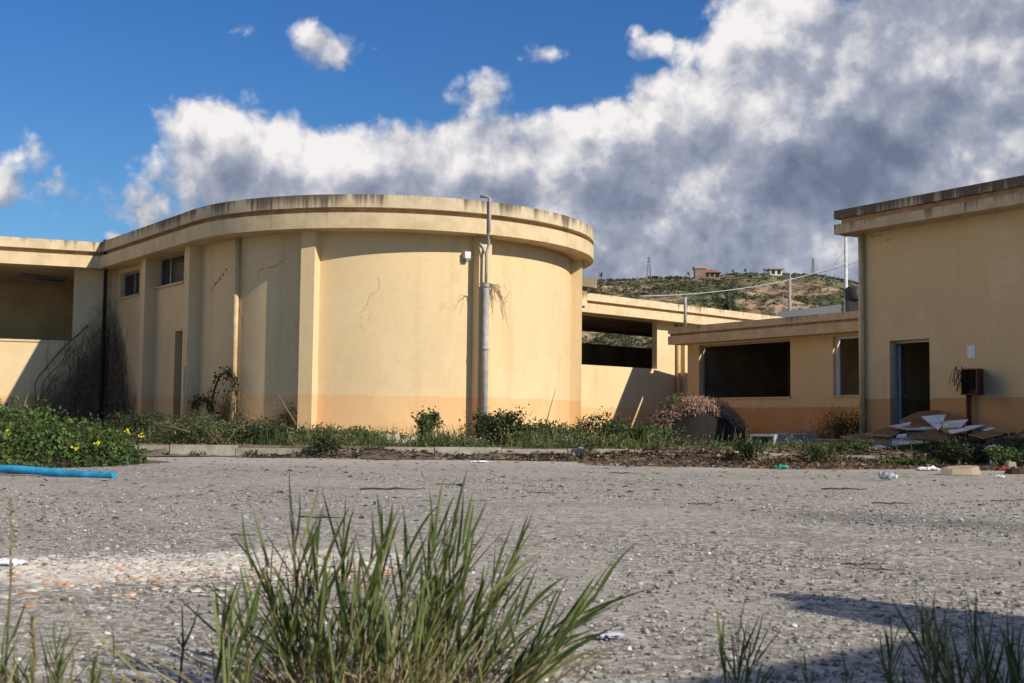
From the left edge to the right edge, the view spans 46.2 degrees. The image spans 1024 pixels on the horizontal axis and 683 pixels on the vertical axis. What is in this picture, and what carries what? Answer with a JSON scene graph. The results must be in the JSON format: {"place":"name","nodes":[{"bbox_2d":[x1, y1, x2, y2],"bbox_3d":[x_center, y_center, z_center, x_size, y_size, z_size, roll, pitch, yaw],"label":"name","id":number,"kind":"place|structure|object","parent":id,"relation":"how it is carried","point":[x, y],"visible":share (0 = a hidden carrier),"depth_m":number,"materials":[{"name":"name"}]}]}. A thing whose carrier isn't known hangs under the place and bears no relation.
{"place":"outdoors","nodes":[
{"label":"outdoors","id":0,"kind":"place"},
{"bbox_2d":[0,456,1023,682],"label":"asphalt yard","id":1,"kind":"structure","parent":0,"point":[658,521],"depth_m":5.79,"materials":[{"name":"gravel"}]},
{"bbox_2d":[3,495,17,682],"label":"dry stalk","id":2,"kind":"object","parent":1,"relation":"on","point":[11,569],"visible":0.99,"depth_m":2.67,"materials":[{"name":"plant"}]},
{"bbox_2d":[26,611,39,682],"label":"dry stalk","id":3,"kind":"object","parent":1,"relation":"on","point":[32,628],"visible":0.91,"depth_m":2.46,"materials":[{"name":"plant"}]},
{"bbox_2d":[0,465,116,477],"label":"water pipe","id":4,"kind":"object","parent":1,"relation":"on","point":[33,470],"visible":0.95,"depth_m":11.65,"materials":[{"name":"blue plastic"}]},
{"bbox_2d":[0,601,148,682],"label":"grass tuft","id":5,"kind":"object","parent":1,"relation":"on","point":[14,674],"visible":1,"depth_m":2.41,"materials":[{"name":"green grass blades"}]},
{"bbox_2d":[0,453,168,466],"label":"soil bed","id":6,"kind":"object","parent":1,"relation":"on","point":[64,462],"visible":0.14,"depth_m":14.44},
{"bbox_2d":[4,458,52,473],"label":"weed bush","id":7,"kind":"object","parent":6,"relation":"on","point":[27,463],"visible":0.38,"depth_m":12.10,"materials":[{"name":"green plant"}]},
{"bbox_2d":[0,396,147,468],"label":"bramble thicket","id":8,"kind":"object","parent":6,"relation":"on","point":[40,441],"visible":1,"depth_m":14.30,"materials":[{"name":"green plant"}]},
{"bbox_2d":[176,604,199,682],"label":"dry stalk","id":9,"kind":"object","parent":1,"relation":"on","point":[183,644],"visible":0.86,"depth_m":2.56,"materials":[{"name":"plant"}]},
{"bbox_2d":[0,544,408,619],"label":"plaster rubble","id":10,"kind":"object","parent":1,"relation":"on","point":[166,566],"visible":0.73,"depth_m":4.67,"materials":[{"name":"gravel"}]},
{"bbox_2d":[0,558,29,565],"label":"paper sheet","id":11,"kind":"object","parent":10,"relation":"on","point":[15,561],"visible":0.91,"depth_m":4.78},
{"bbox_2d":[311,429,342,454],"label":"weed bush","id":12,"kind":"object","parent":1,"relation":"on","point":[320,442],"visible":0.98,"depth_m":18.06,"materials":[{"name":"green plant"}]},
{"bbox_2d":[43,466,648,682],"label":"grass tuft","id":13,"kind":"object","parent":1,"relation":"on","point":[370,649],"visible":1,"depth_m":2.57,"materials":[{"name":"plant"}]},
{"bbox_2d":[359,487,425,489],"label":"dry twig","id":14,"kind":"object","parent":1,"relation":"on","point":[392,488],"visible":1,"depth_m":10.09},
{"bbox_2d":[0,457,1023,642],"bbox_3d":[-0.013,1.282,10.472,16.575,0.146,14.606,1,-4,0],"label":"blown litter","id":15,"kind":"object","parent":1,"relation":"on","point":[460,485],"visible":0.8,"depth_m":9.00,"materials":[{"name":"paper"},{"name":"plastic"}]},
{"bbox_2d":[121,444,911,460],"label":"kerb","id":16,"kind":"structure","parent":1,"relation":"on","point":[225,450],"depth_m":18.16,"materials":[{"name":"concrete"}]},
{"bbox_2d":[137,447,986,461],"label":"weeds","id":17,"kind":"object","parent":1,"relation":"on","point":[455,456],"visible":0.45,"depth_m":17.99,"materials":[{"name":"green plant"}]},
{"bbox_2d":[131,443,1021,464],"bbox_3d":[1.600,1.677,17.805,21.298,0.209,2.827,0,-4,7],"label":"soil drift","id":18,"kind":"object","parent":1,"relation":"on","point":[157,452],"visible":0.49,"depth_m":18.02,"materials":[{"name":"soil"}]},
{"bbox_2d":[838,439,873,452],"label":"weed bush","id":19,"kind":"object","parent":18,"relation":"on","point":[861,445],"visible":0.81,"depth_m":18.25,"materials":[{"name":"green plant"}]},
{"bbox_2d":[579,437,597,456],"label":"weed bush","id":20,"kind":"object","parent":1,"relation":"on","point":[591,445],"visible":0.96,"depth_m":18.00,"materials":[{"name":"green plant"}]},
{"bbox_2d":[591,631,624,637],"bbox_3d":[0.265,0.810,3.320,0.100,0.015,0.050,1,-4,0],"label":"paper sheet","id":21,"kind":"object","parent":1,"relation":"on","point":[614,634],"visible":0.74,"depth_m":3.31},
{"bbox_2d":[723,438,763,461],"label":"weed bush","id":22,"kind":"object","parent":1,"relation":"on","point":[745,449],"visible":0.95,"depth_m":17.47,"materials":[{"name":"green plant"}]},
{"bbox_2d":[711,591,779,682],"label":"grass tuft","id":23,"kind":"object","parent":1,"relation":"on","point":[723,658],"visible":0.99,"depth_m":2.51,"materials":[{"name":"plant"}]},
{"bbox_2d":[647,625,857,682],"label":"grass tuft","id":24,"kind":"object","parent":1,"relation":"on","point":[811,681],"visible":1,"depth_m":2.42,"materials":[{"name":"plant"}]},
{"bbox_2d":[795,437,854,463],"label":"weed bush","id":25,"kind":"object","parent":1,"relation":"on","point":[813,449],"visible":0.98,"depth_m":17.31,"materials":[{"name":"green plant"}]},
{"bbox_2d":[821,487,867,489],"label":"dry twig","id":26,"kind":"object","parent":1,"relation":"on","point":[844,488],"visible":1,"depth_m":10.85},
{"bbox_2d":[840,562,886,564],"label":"dry twig","id":27,"kind":"object","parent":1,"relation":"on","point":[866,563],"visible":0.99,"depth_m":5.10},
{"bbox_2d":[878,471,897,479],"bbox_3d":[3.972,1.419,12.690,0.197,0.098,0.089,-1,-4,29],"label":"plastic bottle","id":28,"kind":"object","parent":1,"relation":"on","point":[886,475],"visible":1,"depth_m":12.67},
{"bbox_2d":[870,455,945,465],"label":"weed bush","id":29,"kind":"object","parent":1,"relation":"on","point":[910,461],"visible":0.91,"depth_m":16.77,"materials":[{"name":"green plant"}]},
{"bbox_2d":[919,606,935,682],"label":"dry stalk","id":30,"kind":"object","parent":1,"relation":"on","point":[928,646],"visible":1,"depth_m":2.37,"materials":[{"name":"plant"}]},
{"bbox_2d":[916,465,940,469],"bbox_3d":[5.405,1.639,15.562,0.334,0.070,0.175,1,-4,0],"label":"plastic rag","id":31,"kind":"object","parent":1,"relation":"on","point":[933,467],"visible":0.99,"depth_m":15.53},
{"bbox_2d":[837,578,1023,682],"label":"grass tuft","id":32,"kind":"object","parent":1,"relation":"on","point":[1014,673],"visible":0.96,"depth_m":2.38,"materials":[{"name":"living green grass blades"}]},
{"bbox_2d":[922,434,993,464],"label":"weed bush","id":33,"kind":"object","parent":1,"relation":"on","point":[956,450],"visible":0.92,"depth_m":17.33,"materials":[{"name":"green plant"}]},
{"bbox_2d":[939,465,981,474],"bbox_3d":[5.387,1.548,14.466,0.517,0.109,0.293,1,-4,0],"label":"stone slab","id":34,"kind":"object","parent":1,"relation":"on","point":[963,470],"depth_m":14.35,"materials":[{"name":"stone"}]},
{"bbox_2d":[961,436,1019,461],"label":"weed bush","id":35,"kind":"object","parent":1,"relation":"on","point":[1004,445],"visible":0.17,"depth_m":17.87,"materials":[{"name":"green plant"}]},
{"bbox_2d":[981,444,1023,467],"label":"weed bush","id":36,"kind":"object","parent":1,"relation":"on","point":[1004,455],"visible":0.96,"depth_m":16.63,"materials":[{"name":"green plant"}]},
{"bbox_2d":[1004,468,1023,473],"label":"stone slab","id":37,"kind":"object","parent":1,"relation":"on","point":[1015,471],"depth_m":14.63,"materials":[{"name":"brown stone"}]},
{"bbox_2d":[0,0,1023,281],"label":"sky","id":38,"kind":"structure","parent":0,"point":[723,136],"materials":[{"name":"blue"}]},
{"bbox_2d":[108,433,1022,452],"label":"soil verge","id":39,"kind":"structure","parent":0,"point":[828,440],"depth_m":20.43,"materials":[{"name":"soil"}]},
{"bbox_2d":[0,236,110,430],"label":"gallery building","id":40,"kind":"structure","parent":39,"relation":"on","point":[34,314],"depth_m":28.95,"materials":[{"name":"paint"}]},
{"bbox_2d":[19,273,66,281],"bbox_3d":[-11.916,-1.612,30.517,0.130,0.108,1.250,-2,-5,38],"label":"ceiling light","id":41,"kind":"object","parent":40,"relation":"attached to","point":[40,277],"visible":1,"depth_m":30.43,"materials":[{"name":"grey metal"}]},
{"bbox_2d":[35,325,87,407],"bbox_3d":[-10.790,0.584,28.731,1.164,2.029,0.032,2,-4,-21],"label":"dead creeper","id":42,"kind":"object","parent":40,"relation":"attached to","point":[56,367],"visible":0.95,"depth_m":28.66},
{"bbox_2d":[23,325,131,433],"bbox_3d":[-10.074,0.928,28.635,3.356,2.929,1.512,0,-4,13],"label":"dead creeper","id":43,"kind":"object","parent":39,"relation":"on","point":[115,401],"visible":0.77,"depth_m":28.86,"materials":[{"name":"plant"}]},
{"bbox_2d":[87,408,177,437],"bbox_3d":[-7.522,1.607,23.604,2.020,0.619,1.373,-1,-4,24],"label":"weed bush","id":44,"kind":"object","parent":39,"relation":"on","point":[129,421],"visible":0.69,"depth_m":23.41,"materials":[{"name":"green plant"}]},
{"bbox_2d":[149,424,189,432],"bbox_3d":[-4.854,1.227,16.997,0.872,0.114,0.044,-2,-5,36],"label":"stick","id":45,"kind":"object","parent":39,"relation":"on","point":[156,425],"visible":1,"depth_m":17.00,"materials":[{"name":"wood"}]},
{"bbox_2d":[182,366,185,418],"bbox_3d":[-6.662,1.208,24.314,0.061,1.421,0.072,1,-4,0],"label":"wooden stake","id":46,"kind":"object","parent":39,"relation":"on","point":[183,405],"visible":0.65,"depth_m":24.32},
{"bbox_2d":[160,410,221,434],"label":"weed bush","id":47,"kind":"object","parent":39,"relation":"on","point":[209,417],"visible":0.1,"depth_m":20.70,"materials":[{"name":"green plant"}]},
{"bbox_2d":[124,410,275,444],"bbox_3d":[-4.925,1.361,18.971,2.096,0.568,1.663,3,-5,-36],"label":"weed bush","id":48,"kind":"object","parent":39,"relation":"on","point":[192,427],"visible":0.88,"depth_m":18.73,"materials":[{"name":"green plant"}]},
{"bbox_2d":[205,415,332,443],"bbox_3d":[-4.056,1.445,19.535,2.300,0.513,1.159,1,-4,0],"label":"weed bush","id":49,"kind":"object","parent":39,"relation":"on","point":[263,430],"visible":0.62,"depth_m":19.50,"materials":[{"name":"green plant"}]},
{"bbox_2d":[262,401,296,432],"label":"climbing plant","id":50,"kind":"object","parent":39,"relation":"on","point":[284,420],"visible":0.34,"depth_m":22.67,"materials":[{"name":"green plant"}]},
{"bbox_2d":[268,376,296,424],"bbox_3d":[-4.238,1.063,21.952,0.085,0.900,1.068,4,-5,-41],"label":"stick","id":51,"kind":"object","parent":39,"relation":"on","point":[283,403],"visible":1,"depth_m":21.80,"materials":[{"name":"wood"}]},
{"bbox_2d":[304,422,378,437],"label":"weed bush","id":52,"kind":"object","parent":39,"relation":"on","point":[334,429],"visible":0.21,"depth_m":20.08,"materials":[{"name":"green plant"}]},
{"bbox_2d":[95,194,593,442],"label":"round building","id":53,"kind":"structure","parent":39,"relation":"on","point":[347,310],"depth_m":23.08,"materials":[{"name":"paint"}]},
{"bbox_2d":[124,270,139,296],"bbox_3d":[-8.980,-1.363,28.537,0.055,0.589,1.345,3,-5,-36],"label":"window","id":54,"kind":"structure","parent":53,"relation":"in","point":[131,280],"depth_m":28.68,"materials":[{"name":"glass"}]},
{"bbox_2d":[160,254,183,285],"bbox_3d":[-7.420,-1.572,26.433,0.055,0.655,1.638,3,-5,-36],"label":"window","id":55,"kind":"structure","parent":53,"relation":"in","point":[172,268],"depth_m":26.55,"materials":[{"name":"glass"}]},
{"bbox_2d":[188,393,218,423],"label":"climbing plant","id":56,"kind":"object","parent":53,"relation":"attached to","point":[201,399],"visible":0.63,"depth_m":23.96,"materials":[{"name":"green plant"}]},
{"bbox_2d":[206,365,238,411],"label":"climbing plant","id":57,"kind":"object","parent":53,"relation":"attached to","point":[227,372],"visible":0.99,"depth_m":23.50,"materials":[{"name":"green plant"}]},
{"bbox_2d":[210,387,252,432],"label":"climbing plant","id":58,"kind":"object","parent":53,"relation":"attached to","point":[223,415],"visible":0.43,"depth_m":23.44,"materials":[{"name":"green plant"}]},
{"bbox_2d":[462,251,470,260],"bbox_3d":[-0.873,-1.640,23.089,0.120,0.170,0.130,3,-4,-27],"label":"wall lamp","id":59,"kind":"object","parent":53,"relation":"attached to","point":[466,255],"visible":1,"depth_m":23.04,"materials":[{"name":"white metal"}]},
{"bbox_2d":[471,279,509,326],"bbox_3d":[-0.425,-0.721,22.898,0.834,0.916,0.089,3,-4,-31],"label":"dry wisp","id":60,"kind":"object","parent":53,"relation":"attached to","point":[494,292],"visible":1,"depth_m":22.98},
{"bbox_2d":[347,427,413,438],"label":"weed bush","id":61,"kind":"object","parent":39,"relation":"on","point":[401,436],"visible":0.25,"depth_m":20.13,"materials":[{"name":"green plant"}]},
{"bbox_2d":[381,433,399,442],"bbox_3d":[-1.993,1.602,19.693,0.357,0.191,0.183,2,-4,-15],"label":"concrete block","id":62,"kind":"object","parent":39,"relation":"on","point":[396,435],"depth_m":19.63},
{"bbox_2d":[411,406,444,440],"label":"weed bush","id":63,"kind":"object","parent":39,"relation":"on","point":[432,417],"visible":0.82,"depth_m":20.06,"materials":[{"name":"green plant"}]},
{"bbox_2d":[457,404,537,445],"bbox_3d":[-0.198,1.426,20.198,1.484,0.765,0.848,2,-4,-25],"label":"weed bush","id":64,"kind":"object","parent":39,"relation":"on","point":[487,422],"visible":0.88,"depth_m":20.13,"materials":[{"name":"green plant"}]},
{"bbox_2d":[27,418,976,451],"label":"verge grass","id":65,"kind":"structure","parent":39,"relation":"on","point":[464,437],"depth_m":18.94,"materials":[{"name":"plant"}]},
{"bbox_2d":[947,424,986,433],"bbox_3d":[7.446,1.449,19.799,0.585,0.171,0.519,2,-4,-21],"label":"broken board","id":66,"kind":"object","parent":65,"relation":"on","point":[962,429],"visible":0.92,"depth_m":19.72,"materials":[{"name":"white laminate"}]},
{"bbox_2d":[943,419,968,428],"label":"broken board","id":67,"kind":"object","parent":66,"relation":"on","point":[953,424],"visible":1,"depth_m":20.15,"materials":[{"name":"white laminate"}]},
{"bbox_2d":[975,427,995,431],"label":"broken board","id":68,"kind":"object","parent":66,"relation":"on","point":[985,429],"visible":1,"depth_m":19.63,"materials":[{"name":"white laminate"}]},
{"bbox_2d":[968,431,1003,438],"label":"broken board","id":69,"kind":"object","parent":65,"relation":"on","point":[986,434],"visible":1,"depth_m":19.19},
{"bbox_2d":[67,425,1020,451],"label":"weeds","id":70,"kind":"object","parent":39,"relation":"on","point":[354,441],"visible":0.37,"depth_m":19.10,"materials":[{"name":"green plant"}]},
{"bbox_2d":[507,418,587,439],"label":"weed bush","id":71,"kind":"object","parent":39,"relation":"on","point":[546,425],"visible":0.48,"depth_m":20.46,"materials":[{"name":"green plant"}]},
{"bbox_2d":[83,433,1022,451],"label":"ground ivy","id":72,"kind":"object","parent":39,"relation":"on","point":[461,444],"visible":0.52,"depth_m":18.78,"materials":[{"name":"green plant"}]},
{"bbox_2d":[561,406,636,443],"bbox_3d":[1.460,1.490,20.814,1.466,0.742,0.832,1,-4,0],"label":"weed bush","id":73,"kind":"object","parent":39,"relation":"on","point":[596,424],"visible":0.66,"depth_m":20.80,"materials":[{"name":"green plant"}]},
{"bbox_2d":[238,442,1023,470],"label":"leaf litter","id":74,"kind":"object","parent":39,"relation":"on","point":[769,463],"visible":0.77,"depth_m":17.75,"materials":[{"name":"plant"}]},
{"bbox_2d":[596,419,690,443],"bbox_3d":[2.229,1.572,20.546,1.558,0.538,0.993,-1,-4,25],"label":"weed bush","id":75,"kind":"object","parent":39,"relation":"on","point":[640,431],"visible":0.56,"depth_m":20.40,"materials":[{"name":"green plant"}]},
{"bbox_2d":[581,277,782,431],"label":"gallery building","id":76,"kind":"structure","parent":39,"relation":"on","point":[633,383],"depth_m":42.08,"materials":[{"name":"paint"}]},
{"bbox_2d":[641,258,856,296],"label":"overhead cable","id":77,"kind":"object","parent":76,"relation":"attached to","point":[743,288],"visible":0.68,"depth_m":49.52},
{"bbox_2d":[636,391,749,445],"bbox_3d":[3.414,1.551,23.160,2.418,1.194,2.119,1,-4,0],"label":"earth mound","id":78,"kind":"object","parent":39,"relation":"on","point":[696,415],"visible":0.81,"depth_m":22.51,"materials":[{"name":"soil"}]},
{"bbox_2d":[668,311,858,437],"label":"link building","id":79,"kind":"structure","parent":39,"relation":"on","point":[779,375],"depth_m":37.46,"materials":[{"name":"paint"}]},
{"bbox_2d":[702,339,789,395],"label":"window frame","id":80,"kind":"structure","parent":79,"relation":"in","point":[703,346],"depth_m":40.10,"materials":[{"name":"paint"}]},
{"bbox_2d":[835,335,858,394],"bbox_3d":[9.941,0.692,34.788,0.100,1.724,1.388,3,-4,-32],"label":"window frame","id":81,"kind":"structure","parent":79,"relation":"in","point":[837,339],"depth_m":35.29,"materials":[{"name":"white metal"}]},
{"bbox_2d":[750,429,816,445],"bbox_3d":[5.043,1.755,22.136,0.440,0.275,3.158,-1,-4,27],"label":"metal duct","id":82,"kind":"object","parent":39,"relation":"on","point":[778,436],"visible":0.82,"depth_m":21.64,"materials":[{"name":"metal"}]},
{"bbox_2d":[775,304,840,316],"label":"shed","id":83,"kind":"structure","parent":39,"relation":"on","point":[819,310],"depth_m":55.80,"materials":[{"name":"metal"}]},
{"bbox_2d":[806,402,858,438],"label":"dead creeper","id":84,"kind":"object","parent":39,"relation":"on","point":[829,425],"visible":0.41,"depth_m":35.18,"materials":[{"name":"brown plant"}]},
{"bbox_2d":[817,405,866,441],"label":"weed bush","id":85,"kind":"object","parent":39,"relation":"on","point":[841,428],"visible":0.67,"depth_m":23.51,"materials":[{"name":"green plant"}]},
{"bbox_2d":[840,433,874,440],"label":"broken board","id":86,"kind":"object","parent":39,"relation":"on","point":[857,436],"visible":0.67,"depth_m":20.80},
{"bbox_2d":[853,439,892,446],"bbox_3d":[5.899,1.678,19.788,0.475,0.144,0.786,-2,-5,40],"label":"broken board","id":87,"kind":"object","parent":39,"relation":"on","point":[877,442],"visible":0.37,"depth_m":19.85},
{"bbox_2d":[884,436,936,446],"bbox_3d":[6.564,1.670,20.001,0.948,0.178,0.749,4,-5,-42],"label":"broken board","id":88,"kind":"object","parent":39,"relation":"on","point":[908,442],"visible":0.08,"depth_m":19.92,"materials":[{"name":"white laminate"}]},
{"bbox_2d":[865,427,906,436],"bbox_3d":[6.464,1.555,20.599,0.807,0.161,0.489,4,-5,-42],"label":"broken board","id":89,"kind":"object","parent":88,"relation":"on","point":[887,431],"visible":0.77,"depth_m":20.50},
{"bbox_2d":[908,429,950,440],"bbox_3d":[6.966,1.566,20.052,0.674,0.197,0.642,0,-4,16],"label":"broken board","id":90,"kind":"object","parent":88,"relation":"on","point":[930,435],"visible":0.84,"depth_m":20.04,"materials":[{"name":"wood"}]},
{"bbox_2d":[888,422,935,430],"bbox_3d":[6.893,1.452,20.535,0.654,0.148,0.594,2,-4,-19],"label":"broken board","id":91,"kind":"object","parent":90,"relation":"on","point":[904,426],"visible":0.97,"depth_m":20.51,"materials":[{"name":"white laminate"}]},
{"bbox_2d":[899,410,950,426],"bbox_3d":[7.238,1.353,21.004,0.741,0.329,1.150,-3,-5,42],"label":"broken board","id":92,"kind":"object","parent":91,"relation":"on","point":[915,419],"visible":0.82,"depth_m":21.05,"materials":[{"name":"wood"}]},
{"bbox_2d":[921,414,945,429],"bbox_3d":[7.268,1.374,20.412,0.416,0.289,0.606,1,-4,0],"label":"broken board","id":93,"kind":"object","parent":90,"relation":"on","point":[935,422],"visible":1,"depth_m":20.50,"materials":[{"name":"white laminate"}]},
{"bbox_2d":[824,432,1023,451],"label":"rubble","id":94,"kind":"object","parent":39,"relation":"on","point":[974,440],"visible":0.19,"depth_m":20.47,"materials":[{"name":"brown soil"}]},
{"bbox_2d":[834,175,1023,450],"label":"tall building","id":95,"kind":"structure","parent":39,"relation":"on","point":[940,281],"depth_m":21.69,"materials":[{"name":"paint"}]},
{"bbox_2d":[899,345,906,432],"bbox_3d":[7.530,1.004,23.111,0.089,1.808,0.840,-1,-4,24],"label":"door","id":96,"kind":"structure","parent":95,"relation":"in","point":[901,369],"depth_m":23.04,"materials":[{"name":"grey paint"}]},
{"bbox_2d":[967,345,975,357],"bbox_3d":[8.104,0.179,21.170,0.007,0.219,0.166,3,-4,-32],"label":"notice sheet","id":97,"kind":"object","parent":95,"relation":"attached to","point":[971,353],"visible":1,"depth_m":21.17,"materials":[{"name":"paper"}]},
{"bbox_2d":[961,368,983,434],"bbox_3d":[8.066,1.178,20.838,0.298,1.415,0.649,1,-4,-7],"label":"meter box","id":98,"kind":"object","parent":39,"relation":"on","point":[976,378],"visible":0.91,"depth_m":21.03,"materials":[{"name":"red metal"}]},
{"bbox_2d":[949,366,972,390],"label":"dead creeper","id":99,"kind":"object","parent":98,"relation":"on","point":[958,374],"visible":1,"depth_m":21.12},
{"bbox_2d":[976,368,978,393],"bbox_3d":[8.019,0.686,20.678,0.020,0.436,0.300,-1,-4,17],"label":"door","id":100,"kind":"structure","parent":98,"relation":"in","point":[977,370],"depth_m":20.54,"materials":[{"name":"red metal"}]},
{"bbox_2d":[582,274,857,348],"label":"hill","id":101,"kind":"structure","parent":0,"point":[802,285],"depth_m":310.95,"materials":[{"name":"plant"}]},
{"bbox_2d":[646,256,651,278],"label":"lattice mast","id":102,"kind":"object","parent":101,"relation":"on","point":[649,261],"visible":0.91,"depth_m":350.13,"materials":[{"name":"grey metal"}]},
{"bbox_2d":[692,266,706,278],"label":"stone tower","id":103,"kind":"structure","parent":101,"relation":"on","point":[699,272],"depth_m":343.52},
{"bbox_2d":[706,269,721,276],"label":"hill house","id":104,"kind":"structure","parent":101,"relation":"on","point":[711,273],"depth_m":347.01,"materials":[{"name":"red tile"}]},
{"bbox_2d":[582,272,857,347],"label":"hill scrub","id":105,"kind":"object","parent":101,"relation":"on","point":[716,299],"visible":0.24,"depth_m":313.61,"materials":[{"name":"green plant"}]},
{"bbox_2d":[765,268,783,275],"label":"hill house","id":106,"kind":"structure","parent":101,"relation":"on","point":[774,271],"depth_m":331.98,"materials":[{"name":"white paint"}]},
{"bbox_2d":[785,274,792,310],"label":"utility pole","id":107,"kind":"object","parent":101,"relation":"on","point":[789,294],"visible":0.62,"depth_m":105.40,"materials":[{"name":"grey metal"}]},
{"bbox_2d":[844,286,858,311],"bbox_3d":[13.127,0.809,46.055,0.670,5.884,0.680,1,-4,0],"label":"water tank","id":108,"kind":"object","parent":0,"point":[851,297],"visible":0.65,"depth_m":45.95,"materials":[{"name":"metal"}]},
{"label":"ground","id":109,"kind":"structure","parent":0,"visible":0},
{"bbox_2d":[844,236,847,311],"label":"utility pole","id":110,"kind":"object","parent":109,"relation":"on","point":[845,265],"visible":0.12,"depth_m":66.37,"materials":[{"name":"grey metal"}]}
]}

